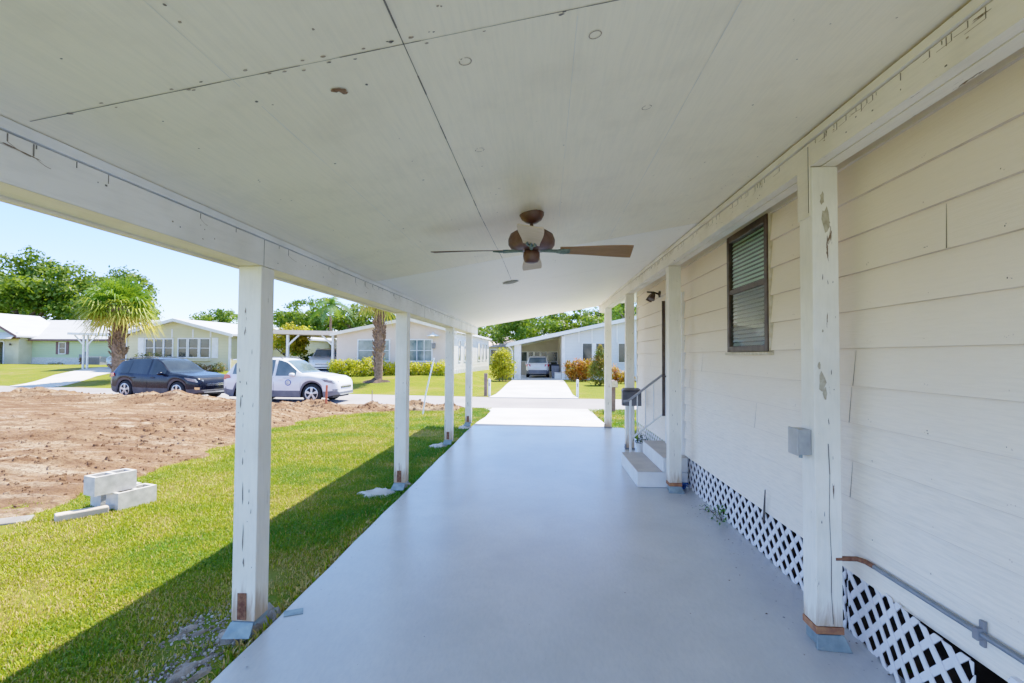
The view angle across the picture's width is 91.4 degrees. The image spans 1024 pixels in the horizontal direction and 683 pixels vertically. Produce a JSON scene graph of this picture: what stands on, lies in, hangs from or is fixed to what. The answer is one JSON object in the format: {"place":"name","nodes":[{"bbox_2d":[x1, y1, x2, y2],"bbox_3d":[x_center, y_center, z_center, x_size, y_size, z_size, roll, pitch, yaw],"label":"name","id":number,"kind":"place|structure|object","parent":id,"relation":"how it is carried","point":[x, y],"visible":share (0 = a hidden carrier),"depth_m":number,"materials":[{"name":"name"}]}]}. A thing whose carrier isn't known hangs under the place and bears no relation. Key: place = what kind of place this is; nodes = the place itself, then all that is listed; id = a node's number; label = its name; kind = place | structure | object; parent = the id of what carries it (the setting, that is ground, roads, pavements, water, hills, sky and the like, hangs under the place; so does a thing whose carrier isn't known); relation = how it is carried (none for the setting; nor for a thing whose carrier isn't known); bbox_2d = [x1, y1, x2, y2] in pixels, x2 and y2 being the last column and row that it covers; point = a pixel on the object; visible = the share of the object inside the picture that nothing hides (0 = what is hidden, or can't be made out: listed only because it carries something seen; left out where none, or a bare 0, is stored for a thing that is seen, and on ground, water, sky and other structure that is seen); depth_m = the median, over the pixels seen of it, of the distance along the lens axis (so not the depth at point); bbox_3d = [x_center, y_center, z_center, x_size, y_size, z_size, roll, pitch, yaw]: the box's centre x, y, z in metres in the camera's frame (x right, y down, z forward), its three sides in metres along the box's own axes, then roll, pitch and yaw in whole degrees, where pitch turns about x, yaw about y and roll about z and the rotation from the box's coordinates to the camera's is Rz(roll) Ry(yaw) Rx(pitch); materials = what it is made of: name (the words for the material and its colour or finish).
{"place":"outdoors","nodes":[
{"label":"outdoors","id":0,"kind":"place"},
{"bbox_2d":[12,367,110,386],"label":"driveway","id":1,"kind":"structure","parent":0,"point":[66,378],"depth_m":30.94,"materials":[{"name":"concrete"}]},
{"bbox_2d":[106,356,110,366],"bbox_3d":[-28.765,1.276,38.450,2.174,1.649,4.704,0,-2,-4],"label":"parked car","id":2,"kind":"object","parent":1,"relation":"on","point":[108,360],"visible":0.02,"depth_m":36.15,"materials":[{"name":"blue paint"}]},
{"bbox_2d":[0,387,463,517],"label":"dirt ground","id":3,"kind":"structure","parent":0,"point":[61,409],"depth_m":9.94,"materials":[{"name":"brown soil"}]},
{"bbox_2d":[0,202,634,338],"label":"sky","id":4,"kind":"structure","parent":0,"point":[187,285],"materials":[{"name":"blue"}]},
{"bbox_2d":[0,386,636,409],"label":"road","id":5,"kind":"structure","parent":0,"point":[484,402],"depth_m":19.76,"materials":[{"name":"grey asphalt"}]},
{"bbox_2d":[110,357,223,396],"bbox_3d":[-13.870,1.457,20.370,4.704,1.670,2.164,0,-2,17],"label":"parked car","id":6,"kind":"object","parent":5,"relation":"on","point":[160,375],"visible":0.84,"depth_m":19.69,"materials":[{"name":"blue paint"}]},
{"bbox_2d":[224,356,352,399],"bbox_3d":[-8.547,1.437,19.286,4.551,1.711,2.164,0,-2,6],"label":"parked car","id":7,"kind":"object","parent":5,"relation":"on","point":[294,377],"visible":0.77,"depth_m":18.43,"materials":[{"name":"white paint"}]},
{"bbox_2d":[0,363,920,682],"bbox_3d":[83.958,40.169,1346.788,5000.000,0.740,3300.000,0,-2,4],"label":"ground","id":8,"kind":"structure","parent":0,"point":[10,375],"depth_m":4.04,"materials":[{"name":"green plant"}]},
{"bbox_2d":[0,515,34,525],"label":"concrete plank","id":9,"kind":"object","parent":8,"relation":"on","point":[7,521],"visible":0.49,"depth_m":4.95,"materials":[{"name":"concrete"}]},
{"bbox_2d":[2,281,49,319],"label":"oak tree","id":10,"kind":"object","parent":8,"relation":"on","point":[45,314],"visible":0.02,"depth_m":95.24,"materials":[{"name":"green plant"}]},
{"bbox_2d":[0,245,104,319],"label":"oak tree","id":11,"kind":"object","parent":8,"relation":"on","point":[26,289],"visible":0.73,"depth_m":81.33,"materials":[{"name":"green plant"}]},
{"bbox_2d":[0,314,160,363],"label":"bungalow","id":12,"kind":"object","parent":8,"relation":"on","point":[25,339],"visible":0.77,"depth_m":48.81,"materials":[{"name":"white paint"}]},
{"bbox_2d":[58,342,65,353],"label":"window","id":13,"kind":"structure","parent":12,"relation":"in","point":[61,345],"depth_m":48.80,"materials":[{"name":"glass"}]},
{"bbox_2d":[54,505,108,522],"bbox_3d":[-4.397,1.758,5.115,0.110,0.075,0.420,-1,-2,44],"label":"concrete slab","id":14,"kind":"object","parent":8,"relation":"on","point":[74,514],"depth_m":5.08,"materials":[{"name":"concrete"}]},
{"bbox_2d":[67,332,110,368],"bbox_3d":[-29.057,1.063,39.369,4.500,3.180,8.200,0,-2,4],"label":"carport shelter","id":15,"kind":"object","parent":8,"relation":"on","point":[82,342],"visible":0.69,"depth_m":35.56,"materials":[{"name":"white metal"}]},
{"bbox_2d":[84,356,106,364],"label":"air conditioner","id":16,"kind":"object","parent":8,"relation":"on","point":[94,360],"visible":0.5,"depth_m":46.71,"materials":[{"name":"grey plastic"}]},
{"bbox_2d":[46,265,164,319],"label":"oak tree","id":17,"kind":"object","parent":8,"relation":"on","point":[68,306],"visible":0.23,"depth_m":81.04,"materials":[{"name":"green plant"}]},
{"bbox_2d":[90,482,141,505],"bbox_3d":[-4.431,1.717,5.605,0.200,0.195,0.400,0,-2,26],"label":"concrete block","id":18,"kind":"object","parent":8,"relation":"on","point":[100,500],"depth_m":5.41,"materials":[{"name":"concrete"}]},
{"bbox_2d":[83,468,136,496],"bbox_3d":[-4.330,1.515,5.396,0.200,0.195,0.400,0,-2,24],"label":"concrete block","id":19,"kind":"object","parent":18,"relation":"on","point":[103,483],"depth_m":5.32,"materials":[{"name":"grey concrete"}]},
{"bbox_2d":[70,275,166,376],"bbox_3d":[-23.024,-0.922,29.611,4.759,5.962,4.814,0,-2,4],"label":"cabbage palm","id":20,"kind":"object","parent":8,"relation":"on","point":[119,318],"visible":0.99,"depth_m":28.99,"materials":[{"name":"green plant"}]},
{"bbox_2d":[106,483,156,509],"bbox_3d":[-4.193,1.716,5.516,0.200,0.195,0.400,0,-2,21],"label":"concrete block","id":21,"kind":"object","parent":8,"relation":"on","point":[143,493],"depth_m":5.44,"materials":[{"name":"concrete"}]},
{"bbox_2d":[131,350,166,358],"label":"shrub","id":22,"kind":"object","parent":8,"relation":"on","point":[149,356],"visible":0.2,"depth_m":33.27,"materials":[{"name":"green plant"}]},
{"bbox_2d":[168,621,205,641],"bbox_3d":[-1.942,1.766,3.027,0.340,0.068,0.400,0,-2,4],"label":"rock","id":23,"kind":"object","parent":8,"relation":"on","point":[196,633],"visible":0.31,"depth_m":3.00,"materials":[{"name":"stone"}]},
{"bbox_2d":[166,653,215,682],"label":"rock","id":24,"kind":"object","parent":8,"relation":"on","point":[186,668],"visible":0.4,"depth_m":2.62,"materials":[{"name":"stone"}]},
{"bbox_2d":[195,362,227,372],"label":"shrub","id":25,"kind":"object","parent":8,"relation":"on","point":[219,369],"visible":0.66,"depth_m":32.74,"materials":[{"name":"green plant"}]},
{"bbox_2d":[188,308,237,323],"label":"oak tree","id":26,"kind":"object","parent":8,"relation":"on","point":[221,315],"visible":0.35,"depth_m":74.24,"materials":[{"name":"green plant"}]},
{"bbox_2d":[125,318,331,370],"bbox_3d":[-22.035,0.635,41.381,9.050,4.030,14.880,0,-2,9],"label":"bungalow","id":27,"kind":"object","parent":8,"relation":"on","point":[206,343],"visible":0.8,"depth_m":34.45,"materials":[{"name":"white paint"}]},
{"bbox_2d":[144,338,153,356],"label":"window","id":28,"kind":"structure","parent":27,"relation":"in","point":[149,344],"depth_m":34.81,"materials":[{"name":"glass"}]},
{"bbox_2d":[154,338,163,357],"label":"window","id":29,"kind":"structure","parent":27,"relation":"in","point":[158,344],"depth_m":34.69,"materials":[{"name":"glass"}]},
{"bbox_2d":[163,338,173,356],"bbox_3d":[-23.761,0.447,34.584,0.760,1.340,0.120,0,-2,9],"label":"window","id":30,"kind":"structure","parent":27,"relation":"in","point":[168,345],"depth_m":34.58,"materials":[{"name":"glass"}]},
{"bbox_2d":[177,338,187,357],"bbox_3d":[-22.674,0.448,34.420,0.760,1.380,0.120,0,-2,9],"label":"window","id":31,"kind":"structure","parent":27,"relation":"in","point":[182,343],"depth_m":34.42,"materials":[{"name":"glass"}]},
{"bbox_2d":[187,338,198,357],"bbox_3d":[-21.843,0.450,34.295,0.840,1.380,0.120,0,-2,9],"label":"window","id":32,"kind":"structure","parent":27,"relation":"in","point":[193,343],"depth_m":34.30,"materials":[{"name":"glass"}]},
{"bbox_2d":[199,338,210,357],"bbox_3d":[-20.973,0.451,34.164,0.840,1.380,0.120,0,-2,9],"label":"window","id":33,"kind":"structure","parent":27,"relation":"in","point":[204,343],"depth_m":34.17,"materials":[{"name":"glass"}]},
{"bbox_2d":[215,623,262,646],"bbox_3d":[-1.624,1.759,2.987,0.400,0.086,0.320,0,-2,4],"label":"footing","id":34,"kind":"object","parent":8,"relation":"on","point":[227,641],"visible":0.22,"depth_m":2.93,"materials":[{"name":"concrete"}]},
{"bbox_2d":[119,487,375,682],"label":"gravel","id":35,"kind":"structure","parent":8,"relation":"on","point":[178,668],"depth_m":2.85,"materials":[{"name":"grey gravel"}]},
{"bbox_2d":[258,602,280,626],"bbox_3d":[-1.552,1.740,3.174,0.200,0.134,0.260,0,-2,4],"label":"footing","id":36,"kind":"object","parent":8,"relation":"on","point":[271,614],"visible":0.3,"depth_m":3.15,"materials":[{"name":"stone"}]},
{"bbox_2d":[273,322,312,357],"bbox_3d":[-16.157,0.512,35.416,4.062,3.813,3.335,1,-2,-15],"label":"croton tree","id":37,"kind":"object","parent":8,"relation":"on","point":[296,347],"visible":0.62,"depth_m":34.90,"materials":[{"name":"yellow plant"}]},
{"bbox_2d":[273,330,336,360],"bbox_3d":[-13.287,1.028,36.382,4.750,3.360,8.200,0,-2,4],"label":"carport shelter","id":38,"kind":"object","parent":8,"relation":"on","point":[325,335],"visible":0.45,"depth_m":32.42,"materials":[{"name":"white paint"}]},
{"bbox_2d":[296,349,314,362],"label":"shrub","id":39,"kind":"object","parent":8,"relation":"on","point":[305,358],"visible":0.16,"depth_m":36.61,"materials":[{"name":"green plant"}]},
{"bbox_2d":[273,296,353,330],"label":"oak tree","id":40,"kind":"object","parent":8,"relation":"on","point":[297,316],"visible":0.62,"depth_m":62.42,"materials":[{"name":"green plant"}]},
{"bbox_2d":[325,385,327,403],"bbox_3d":[-5.755,1.803,15.480,0.060,0.910,0.025,4,1,-6],"label":"survey stake","id":41,"kind":"object","parent":8,"relation":"on","point":[326,392],"visible":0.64,"depth_m":15.46,"materials":[{"name":"wood"}]},
{"bbox_2d":[307,297,353,330],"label":"palm tree","id":42,"kind":"object","parent":8,"relation":"on","point":[331,302],"visible":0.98,"depth_m":53.22,"materials":[{"name":"green plant"}]},
{"bbox_2d":[327,356,373,376],"bbox_3d":[-9.672,1.611,30.208,3.240,1.520,1.301,0,-2,4],"label":"hedge","id":43,"kind":"object","parent":8,"relation":"on","point":[351,368],"visible":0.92,"depth_m":30.05,"materials":[{"name":"green plant"}]},
{"bbox_2d":[326,303,395,330],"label":"oak tree","id":44,"kind":"object","parent":8,"relation":"on","point":[346,321],"visible":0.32,"depth_m":58.86,"materials":[{"name":"green plant"}]},
{"bbox_2d":[358,488,393,497],"bbox_3d":[-1.614,1.837,6.042,0.560,0.103,0.480,0,-2,4],"label":"footing","id":45,"kind":"object","parent":8,"relation":"on","point":[379,491],"visible":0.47,"depth_m":6.00,"materials":[{"name":"concrete"}]},
{"bbox_2d":[363,377,389,382],"bbox_3d":[-7.405,2.188,27.562,2.200,0.448,1.200,0,-2,4],"label":"border bed","id":46,"kind":"object","parent":8,"relation":"on","point":[373,380],"visible":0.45,"depth_m":27.28,"materials":[{"name":"soil"}]},
{"bbox_2d":[353,303,395,379],"bbox_3d":[-7.274,-0.685,27.774,3.218,6.364,3.149,1,-2,-24],"label":"cabbage palm","id":47,"kind":"object","parent":46,"relation":"on","point":[379,335],"visible":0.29,"depth_m":27.51,"materials":[{"name":"brown plant"}]},
{"bbox_2d":[372,359,394,374],"bbox_3d":[-7.553,1.670,30.338,2.002,1.418,1.129,0,-2,4],"label":"hedge","id":48,"kind":"object","parent":8,"relation":"on","point":[390,370],"visible":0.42,"depth_m":30.21,"materials":[{"name":"green plant"}]},
{"bbox_2d":[330,318,491,373],"bbox_3d":[-6.709,0.790,38.887,8.150,4.153,16.190,0,-2,6],"label":"bungalow","id":49,"kind":"object","parent":8,"relation":"on","point":[427,342],"visible":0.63,"depth_m":31.62,"materials":[{"name":"beige paint"}]},
{"bbox_2d":[357,339,389,361],"bbox_3d":[-8.747,0.564,31.629,2.140,1.410,0.120,0,-2,6],"label":"window","id":50,"kind":"structure","parent":49,"relation":"in","point":[364,346],"depth_m":31.67,"materials":[{"name":"glass"}]},
{"bbox_2d":[410,339,432,361],"bbox_3d":[-5.731,0.562,31.335,1.540,1.430,0.120,0,-2,6],"label":"window","id":51,"kind":"structure","parent":49,"relation":"in","point":[421,350],"depth_m":31.33,"materials":[{"name":"glass"}]},
{"bbox_2d":[458,340,460,361],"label":"window","id":52,"kind":"structure","parent":49,"relation":"in","point":[459,341],"depth_m":32.82,"materials":[{"name":"white paint"}]},
{"bbox_2d":[464,341,465,361],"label":"window","id":53,"kind":"structure","parent":49,"relation":"in","point":[464,341],"depth_m":34.39,"materials":[{"name":"white paint"}]},
{"bbox_2d":[478,343,480,360],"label":"window","id":54,"kind":"structure","parent":49,"relation":"in","point":[479,344],"depth_m":40.89,"materials":[{"name":"white paint"}]},
{"bbox_2d":[410,359,444,375],"bbox_3d":[-5.136,1.695,29.888,3.026,1.377,1.118,0,-2,4],"label":"hedge","id":55,"kind":"object","parent":8,"relation":"on","point":[424,368],"visible":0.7,"depth_m":29.71,"materials":[{"name":"green plant"}]},
{"bbox_2d":[422,358,434,413],"bbox_3d":[-2.547,1.373,15.253,0.050,1.762,0.588,-1,-2,27],"label":"leaning pole","id":56,"kind":"object","parent":8,"relation":"on","point":[427,385],"visible":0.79,"depth_m":15.20,"materials":[{"name":"metal"}]},
{"bbox_2d":[429,442,447,446],"bbox_3d":[-1.339,1.922,9.170,0.440,0.124,0.400,0,-2,4],"label":"footing","id":57,"kind":"object","parent":8,"relation":"on","point":[438,445],"visible":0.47,"depth_m":9.11,"materials":[{"name":"concrete"}]},
{"bbox_2d":[484,373,486,395],"bbox_3d":[-1.176,1.959,22.369,0.140,1.080,0.120,0,-2,4],"label":"bollard","id":58,"kind":"object","parent":8,"relation":"on","point":[485,384],"visible":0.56,"depth_m":22.31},
{"bbox_2d":[477,325,496,338],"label":"oak tree","id":59,"kind":"object","parent":8,"relation":"on","point":[487,327],"visible":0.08,"depth_m":77.11,"materials":[{"name":"green plant"}]},
{"bbox_2d":[488,379,490,396],"bbox_3d":[-0.996,2.081,22.050,0.110,0.880,0.117,0,-2,4],"label":"marker post","id":60,"kind":"object","parent":8,"relation":"on","point":[489,387],"visible":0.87,"depth_m":22.02,"materials":[{"name":"white paint"}]},
{"bbox_2d":[489,336,514,368],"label":"bungalow","id":61,"kind":"object","parent":8,"relation":"on","point":[494,347],"visible":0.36,"depth_m":61.23,"materials":[{"name":"white tile"}]},
{"bbox_2d":[489,347,517,380],"bbox_3d":[-0.627,1.577,33.690,2.101,2.401,1.745,0,-2,4],"label":"shrub","id":62,"kind":"object","parent":8,"relation":"on","point":[501,367],"visible":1,"depth_m":33.39,"materials":[{"name":"green plant"}]},
{"bbox_2d":[479,316,563,344],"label":"oak tree","id":63,"kind":"object","parent":8,"relation":"on","point":[523,329],"visible":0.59,"depth_m":56.92,"materials":[{"name":"green plant"}]},
{"bbox_2d":[211,426,905,682],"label":"carport slab","id":64,"kind":"structure","parent":8,"relation":"on","point":[509,534],"depth_m":3.38,"materials":[{"name":"grey concrete"}]},
{"bbox_2d":[284,608,302,616],"bbox_3d":[-1.351,1.676,3.093,0.110,0.005,0.060,0,4,-21],"label":"metal scrap","id":65,"kind":"object","parent":64,"relation":"on","point":[293,612],"visible":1,"depth_m":3.09,"materials":[{"name":"metal"}]},
{"bbox_2d":[0,0,1023,653],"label":"carport","id":66,"kind":"object","parent":64,"relation":"on","point":[370,152],"visible":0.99,"depth_m":2.20,"materials":[{"name":"paint"}]},
{"bbox_2d":[503,280,517,283],"bbox_3d":[-0.018,-0.752,6.388,0.210,0.016,0.207,-10,-2,3],"label":"ceiling plate","id":67,"kind":"object","parent":66,"relation":"attached to","point":[511,282],"visible":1,"depth_m":6.33,"materials":[{"name":"metal"}]},
{"bbox_2d":[431,209,633,270],"bbox_3d":[0.138,-0.731,3.521,1.095,0.362,1.095,2,-2,-42],"label":"ceiling fan","id":68,"kind":"object","parent":66,"relation":"hanging from","point":[531,242],"visible":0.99,"depth_m":3.46,"materials":[{"name":"wood"}]},
{"bbox_2d":[621,388,641,405],"bbox_3d":[2.037,0.945,8.527,0.336,0.299,0.157,0,-2,4],"label":"letter box","id":69,"kind":"object","parent":66,"relation":"attached to","point":[627,393],"visible":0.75,"depth_m":8.47,"materials":[{"name":"metal"}]},
{"bbox_2d":[788,426,810,457],"bbox_3d":[1.653,0.581,2.872,0.081,0.171,0.108,0,-2,4],"label":"electrical box","id":70,"kind":"object","parent":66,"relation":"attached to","point":[799,441],"visible":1,"depth_m":2.83,"materials":[{"name":"metal"}]},
{"bbox_2d":[623,374,661,451],"bbox_3d":[1.949,1.153,7.423,0.579,1.339,0.036,0,-2,4],"label":"handrail","id":71,"kind":"object","parent":64,"relation":"on","point":[629,400],"visible":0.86,"depth_m":7.42,"materials":[{"name":"metal"}]},
{"bbox_2d":[621,440,687,487],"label":"entry steps","id":72,"kind":"structure","parent":64,"relation":"on","point":[647,467],"depth_m":6.35,"materials":[{"name":"white paint"}]},
{"bbox_2d":[633,433,647,451],"bbox_3d":[2.143,1.686,8.396,0.268,0.330,0.230,2,-2,-39],"label":"plant pot","id":73,"kind":"object","parent":72,"relation":"on","point":[639,446],"visible":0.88,"depth_m":8.34,"materials":[{"name":"white paint"}]},
{"bbox_2d":[704,504,726,525],"bbox_3d":[2.059,1.681,4.886,0.244,0.166,0.317,1,-2,-7],"label":"weed","id":74,"kind":"object","parent":64,"relation":"on","point":[721,516],"visible":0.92,"depth_m":4.89,"materials":[{"name":"green plant"}]},
{"bbox_2d":[1008,676,1023,682],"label":"lattice panel","id":75,"kind":"object","parent":64,"relation":"on","point":[1014,680],"visible":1,"depth_m":1.86,"materials":[{"name":"plastic"}]},
{"bbox_2d":[506,316,635,380],"bbox_3d":[6.524,0.699,41.622,13.160,5.080,12.900,0,-2,4],"label":"bungalow","id":76,"kind":"object","parent":8,"relation":"on","point":[562,347],"visible":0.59,"depth_m":35.76,"materials":[{"name":"white metal"}]},
{"bbox_2d":[521,351,546,361],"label":"window","id":77,"kind":"structure","parent":76,"relation":"in","point":[525,355],"depth_m":43.93,"materials":[{"name":"glass"}]},
{"bbox_2d":[548,351,557,371],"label":"window","id":78,"kind":"structure","parent":76,"relation":"in","point":[552,355],"depth_m":43.82,"materials":[{"name":"glass"}]},
{"bbox_2d":[582,343,603,361],"bbox_3d":[5.852,0.807,35.677,1.700,1.420,0.120,0,-2,4],"label":"window","id":79,"kind":"structure","parent":76,"relation":"in","point":[588,349],"depth_m":35.69,"materials":[{"name":"glass"}]},
{"bbox_2d":[618,343,624,362],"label":"window","id":80,"kind":"structure","parent":76,"relation":"in","point":[621,346],"depth_m":35.55,"materials":[{"name":"glass"}]},
{"bbox_2d":[541,307,612,333],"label":"oak tree","id":81,"kind":"object","parent":8,"relation":"on","point":[587,318],"visible":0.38,"depth_m":59.39,"materials":[{"name":"green plant"}]},
{"bbox_2d":[562,358,591,381],"bbox_3d":[4.438,1.922,33.133,2.336,1.724,1.399,0,-2,4],"label":"shrub","id":82,"kind":"object","parent":8,"relation":"on","point":[577,369],"visible":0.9,"depth_m":32.87,"materials":[{"name":"orange plant"}]},
{"bbox_2d":[576,379,578,396],"bbox_3d":[2.857,2.096,21.810,0.110,0.880,0.117,0,-2,4],"label":"marker post","id":83,"kind":"object","parent":8,"relation":"on","point":[577,387],"visible":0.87,"depth_m":21.78,"materials":[{"name":"white paint"}]},
{"bbox_2d":[586,344,613,385],"bbox_3d":[5.091,1.410,28.863,1.658,2.628,1.669,0,-2,4],"label":"topiary","id":84,"kind":"object","parent":8,"relation":"on","point":[598,365],"visible":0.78,"depth_m":28.71,"materials":[{"name":"green plant"}]},
{"bbox_2d":[612,380,617,411],"bbox_3d":[3.266,1.806,16.077,0.230,1.120,0.492,0,-2,4],"label":"mailbox","id":85,"kind":"object","parent":8,"relation":"on","point":[614,384],"visible":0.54,"depth_m":16.02,"materials":[{"name":"white wood"}]},
{"bbox_2d":[597,303,635,322],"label":"oak tree","id":86,"kind":"object","parent":8,"relation":"on","point":[618,311],"visible":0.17,"depth_m":45.41,"materials":[{"name":"green plant"}]},
{"bbox_2d":[612,363,635,383],"bbox_3d":[6.702,2.026,31.189,2.128,1.395,1.036,0,-2,4],"label":"shrub","id":87,"kind":"object","parent":8,"relation":"on","point":[616,376],"visible":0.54,"depth_m":30.99,"materials":[{"name":"orange plant"}]},
{"bbox_2d":[636,47,1023,681],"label":"mobile home","id":88,"kind":"object","parent":8,"relation":"on","point":[931,261],"visible":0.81,"depth_m":2.45,"materials":[{"name":"white wood"}]},
{"bbox_2d":[638,423,663,441],"bbox_3d":[2.317,1.652,8.383,0.013,0.400,2.010,0,-2,4],"label":"lattice panel","id":89,"kind":"object","parent":88,"relation":"attached to","point":[648,432],"visible":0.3,"depth_m":8.59,"materials":[{"name":"plastic"}]},
{"bbox_2d":[646,291,660,301],"bbox_3d":[2.157,-0.689,7.636,0.203,0.165,0.302,0,-2,4],"label":"wall light","id":90,"kind":"object","parent":88,"relation":"attached to","point":[650,297],"visible":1,"depth_m":7.58,"materials":[{"name":"brown metal"}]},
{"bbox_2d":[725,212,773,354],"bbox_3d":[2.098,-0.455,4.353,0.158,1.190,0.960,0,-2,4],"label":"window","id":91,"kind":"structure","parent":88,"relation":"in","point":[749,250],"depth_m":4.36,"materials":[{"name":"grey glass"}]},
{"bbox_2d":[762,490,765,520],"bbox_3d":[1.995,1.295,3.951,0.019,0.263,0.075,0,-2,13],"label":"stick","id":92,"kind":"object","parent":88,"relation":"attached to","point":[764,507],"visible":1,"depth_m":3.94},
{"bbox_2d":[688,458,846,626],"bbox_3d":[2.077,1.550,4.567,0.021,0.385,3.220,0,-2,4],"label":"lattice panel","id":93,"kind":"object","parent":88,"relation":"attached to","point":[795,560],"visible":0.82,"depth_m":4.19,"materials":[{"name":"plastic"}]},
{"bbox_2d":[847,569,975,682],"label":"lattice panel","id":94,"kind":"object","parent":88,"relation":"attached to","point":[953,660],"visible":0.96,"depth_m":2.45,"materials":[{"name":"plastic"}]},
{"bbox_2d":[836,556,1023,664],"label":"conduit","id":95,"kind":"object","parent":88,"relation":"attached to","point":[980,635],"visible":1,"depth_m":2.11,"materials":[{"name":"metal"}]},
{"bbox_2d":[686,456,1007,682],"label":"crawl space","id":96,"kind":"object","parent":8,"relation":"on","point":[983,673],"visible":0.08,"depth_m":3.10,"materials":[{"name":"soil"}]},
{"bbox_2d":[489,380,578,398],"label":"driveway","id":97,"kind":"structure","parent":0,"point":[550,389],"depth_m":25.07,"materials":[{"name":"concrete"}]},
{"bbox_2d":[513,375,562,379],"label":"driveway","id":98,"kind":"structure","parent":0,"point":[535,377],"depth_m":36.97,"materials":[{"name":"concrete"}]},
{"bbox_2d":[525,355,550,376],"bbox_3d":[2.064,1.953,39.904,2.124,1.711,4.296,0,-2,4],"label":"parked car","id":99,"kind":"object","parent":98,"relation":"on","point":[537,365],"visible":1,"depth_m":37.95,"materials":[{"name":"white paint"}]},
{"bbox_2d":[555,368,560,378],"bbox_3d":[3.359,2.335,36.437,0.520,0.760,0.475,0,-2,4],"label":"cooler","id":100,"kind":"object","parent":98,"relation":"on","point":[557,375],"visible":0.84,"depth_m":36.21,"materials":[{"name":"white paint"}]},
{"bbox_2d":[473,408,603,427],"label":"driveway","id":101,"kind":"structure","parent":0,"point":[536,417],"depth_m":13.27,"materials":[{"name":"concrete"}]},
{"bbox_2d":[551,364,559,377],"bbox_3d":[3.211,2.203,37.114,0.620,1.060,0.640,0,-2,4],"label":"storage bin","id":102,"kind":"object","parent":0,"point":[554,367],"visible":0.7,"depth_m":36.86,"materials":[{"name":"black plastic"}]},
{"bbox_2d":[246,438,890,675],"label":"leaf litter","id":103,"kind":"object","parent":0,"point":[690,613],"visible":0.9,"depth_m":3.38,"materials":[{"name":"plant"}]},
{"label":"driveway","id":104,"kind":"structure","parent":0,"visible":0},
{"bbox_2d":[308,348,336,369],"bbox_3d":[-12.829,1.276,34.549,2.164,1.670,4.704,1,-2,-14],"label":"parked car","id":105,"kind":"object","parent":104,"relation":"on","point":[319,359],"visible":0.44,"depth_m":32.66,"materials":[{"name":"silver paint"}]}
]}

